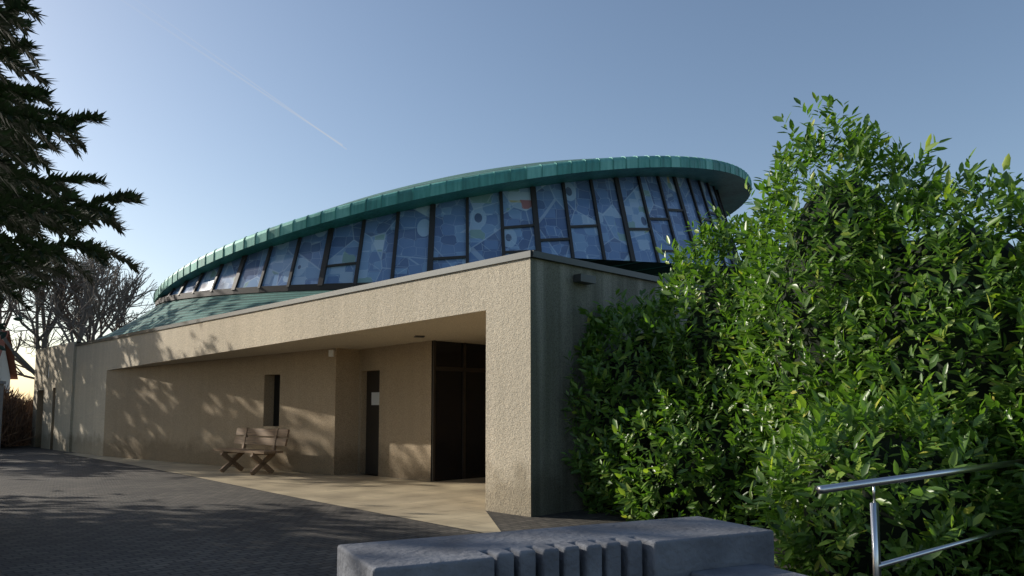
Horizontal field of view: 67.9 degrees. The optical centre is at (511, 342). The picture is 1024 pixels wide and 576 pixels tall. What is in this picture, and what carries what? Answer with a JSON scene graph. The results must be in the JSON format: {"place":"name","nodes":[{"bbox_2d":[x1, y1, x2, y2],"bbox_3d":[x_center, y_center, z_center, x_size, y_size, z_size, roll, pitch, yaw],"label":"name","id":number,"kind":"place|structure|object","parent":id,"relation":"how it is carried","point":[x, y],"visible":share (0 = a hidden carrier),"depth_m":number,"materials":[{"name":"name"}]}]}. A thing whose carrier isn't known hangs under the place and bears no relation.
{"place":"outdoors","nodes":[
{"label":"outdoors","id":0,"kind":"place"},
{"bbox_2d":[0,0,147,313],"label":"conifer","id":1,"kind":"object","parent":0,"point":[32,208],"depth_m":14.59,"materials":[{"name":"green plant"}]},
{"bbox_2d":[317,158,595,212],"bbox_3d":[-2.082,-3.962,31.858,22.398,5.106,22.398,0,-5,0],"label":"roof","id":2,"kind":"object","parent":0,"point":[460,176],"visible":0.07,"depth_m":21.98,"materials":[{"name":"green metal"}]},
{"bbox_2d":[153,155,751,302],"bbox_3d":[-2.082,-3.500,31.818,23.234,5.134,23.234,0,-5,0],"label":"roof edge fascia","id":3,"kind":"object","parent":2,"relation":"attached to","point":[726,180],"visible":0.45,"depth_m":21.23,"materials":[{"name":"green metal"}]},
{"bbox_2d":[0,445,1021,575],"bbox_3d":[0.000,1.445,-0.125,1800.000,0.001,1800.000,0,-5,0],"label":"ground cobbles","id":4,"kind":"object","parent":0,"point":[61,514],"depth_m":9.51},
{"bbox_2d":[0,381,5,442],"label":"gate post","id":5,"kind":"object","parent":4,"relation":"on","point":[2,383],"visible":1,"depth_m":20.13,"materials":[{"name":"grey concrete"}]},
{"bbox_2d":[0,330,17,391],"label":"neighbour house","id":6,"kind":"structure","parent":4,"relation":"on","point":[8,371],"depth_m":52.04,"materials":[{"name":"white paint"}]},
{"bbox_2d":[0,314,23,350],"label":"garden tree","id":7,"kind":"object","parent":4,"relation":"on","point":[3,335],"visible":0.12,"depth_m":27.55,"materials":[{"name":"plant"}]},
{"bbox_2d":[0,377,34,447],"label":"leafless hedge","id":8,"kind":"object","parent":4,"relation":"on","point":[17,413],"depth_m":28.50,"materials":[{"name":"brown plant"}]},
{"bbox_2d":[0,273,47,329],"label":"bare tree","id":9,"kind":"object","parent":4,"relation":"on","point":[8,319],"visible":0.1,"depth_m":54.88,"materials":[{"name":"brown plant"}]},
{"bbox_2d":[0,240,109,375],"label":"bare tree","id":10,"kind":"object","parent":4,"relation":"on","point":[62,305],"visible":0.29,"depth_m":49.58,"materials":[{"name":"brown plant"}]},
{"bbox_2d":[31,342,81,451],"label":"wall","id":11,"kind":"structure","parent":4,"relation":"on","point":[53,400],"depth_m":26.97,"materials":[{"name":"beige paint"}]},
{"bbox_2d":[14,287,137,354],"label":"bare tree","id":12,"kind":"object","parent":4,"relation":"on","point":[87,335],"visible":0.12,"depth_m":52.84,"materials":[{"name":"brown plant"}]},
{"bbox_2d":[4,237,156,346],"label":"bare tree","id":13,"kind":"object","parent":4,"relation":"on","point":[86,304],"visible":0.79,"depth_m":47.15,"materials":[{"name":"brown plant"}]},
{"bbox_2d":[11,252,156,378],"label":"bare tree","id":14,"kind":"object","parent":4,"relation":"on","point":[102,327],"visible":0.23,"depth_m":57.60,"materials":[{"name":"brown plant"}]},
{"bbox_2d":[63,453,500,532],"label":"pavement slabs","id":15,"kind":"structure","parent":4,"relation":"on","point":[459,503],"depth_m":13.41,"materials":[{"name":"beige concrete"}]},
{"bbox_2d":[213,428,289,474],"bbox_3d":[-5.905,2.438,17.104,1.960,1.009,0.716,-4,-6,37],"label":"bench","id":16,"kind":"object","parent":15,"relation":"on","point":[274,442],"visible":0.98,"depth_m":17.16,"materials":[{"name":"brown wood"}]},
{"bbox_2d":[71,257,698,516],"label":"church lower walls","id":17,"kind":"structure","parent":4,"relation":"on","point":[474,382],"depth_m":15.75,"materials":[{"name":"beige paint"}]},
{"bbox_2d":[371,392,378,404],"bbox_3d":[-3.015,1.244,16.798,0.224,0.280,0.228,0,-5,0],"label":"door notice","id":18,"kind":"object","parent":17,"relation":"attached to","point":[375,398],"depth_m":16.81,"materials":[{"name":"white paper"}]},
{"bbox_2d":[76,250,702,346],"bbox_3d":[-1.492,-0.080,23.592,16.029,0.090,21.359,5,-7,-44],"label":"parapet coping","id":19,"kind":"object","parent":17,"relation":"on","point":[551,258],"visible":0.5,"depth_m":12.31,"materials":[{"name":"grey metal"}]},
{"bbox_2d":[31,258,775,356],"bbox_3d":[-5.281,-1.122,25.757,12.740,2.420,29.499,5,-7,-44],"label":"lower roof","id":20,"kind":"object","parent":17,"relation":"on","point":[173,311],"visible":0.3,"depth_m":21.07,"materials":[{"name":"green metal"}]},
{"bbox_2d":[155,176,737,306],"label":"window frames","id":21,"kind":"structure","parent":20,"relation":"on","point":[320,285],"depth_m":21.42,"materials":[{"name":"black metal"}]},
{"bbox_2d":[158,177,736,304],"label":"stained glass windows","id":22,"kind":"structure","parent":21,"relation":"in","point":[485,243],"depth_m":21.21,"materials":[{"name":"blue glass"}]},
{"bbox_2d":[328,274,595,356],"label":"wall fixtures","id":23,"kind":"object","parent":17,"relation":"attached to","point":[585,279],"depth_m":11.07,"materials":[{"name":"grey metal"}]},
{"bbox_2d":[337,516,806,575],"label":"stone sculpture","id":24,"kind":"object","parent":4,"relation":"on","point":[692,546],"visible":1,"depth_m":3.72,"materials":[{"name":"grey stone"}]},
{"bbox_2d":[593,332,681,510],"bbox_3d":[2.100,1.230,11.306,1.872,2.800,1.800,0,-5,0],"label":"laurel hedge","id":25,"kind":"object","parent":4,"relation":"on","point":[645,440],"visible":0.08,"depth_m":10.72,"materials":[{"name":"green plant"}]},
{"bbox_2d":[643,407,799,522],"bbox_3d":[3.000,1.646,10.316,2.448,1.760,2.016,0,-5,0],"label":"laurel hedge","id":26,"kind":"object","parent":4,"relation":"on","point":[700,493],"visible":0.14,"depth_m":9.60,"materials":[{"name":"green plant"}]},
{"bbox_2d":[679,266,780,416],"bbox_3d":[3.150,0.667,10.602,1.656,3.520,1.728,0,-5,0],"label":"laurel hedge","id":27,"kind":"object","parent":4,"relation":"on","point":[698,314],"visible":0.09,"depth_m":10.11,"materials":[{"name":"green plant"}]},
{"bbox_2d":[560,92,1023,575],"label":"laurel hedge","id":28,"kind":"object","parent":4,"relation":"on","point":[790,461],"depth_m":7.72,"materials":[{"name":"green plant"}]},
{"bbox_2d":[774,180,905,478],"bbox_3d":[3.900,0.014,8.852,1.584,3.920,1.800,0,-5,0],"label":"laurel hedge","id":29,"kind":"object","parent":4,"relation":"on","point":[808,329],"visible":0.15,"depth_m":8.42,"materials":[{"name":"green plant"}]},
{"bbox_2d":[804,429,974,575],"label":"laurel hedge","id":30,"kind":"object","parent":4,"relation":"on","point":[885,528],"visible":0.22,"depth_m":6.35,"materials":[{"name":"green plant"}]},
{"bbox_2d":[816,459,1023,575],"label":"steel handrail","id":31,"kind":"object","parent":4,"relation":"on","point":[877,564],"visible":1,"depth_m":4.91,"materials":[{"name":"grey metal"}]},
{"bbox_2d":[841,406,1019,560],"bbox_3d":[4.300,1.426,7.776,2.160,1.760,1.656,0,-5,0],"label":"laurel hedge","id":32,"kind":"object","parent":4,"relation":"on","point":[966,475],"depth_m":7.03,"materials":[{"name":"green plant"}]},
{"bbox_2d":[870,228,1023,450],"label":"laurel hedge","id":33,"kind":"object","parent":4,"relation":"on","point":[958,342],"visible":0.13,"depth_m":7.43,"materials":[{"name":"green plant"}]},
{"bbox_2d":[0,0,1023,400],"label":"sky","id":34,"kind":"structure","parent":0,"point":[234,120],"materials":[{"name":"blue"}]}
]}

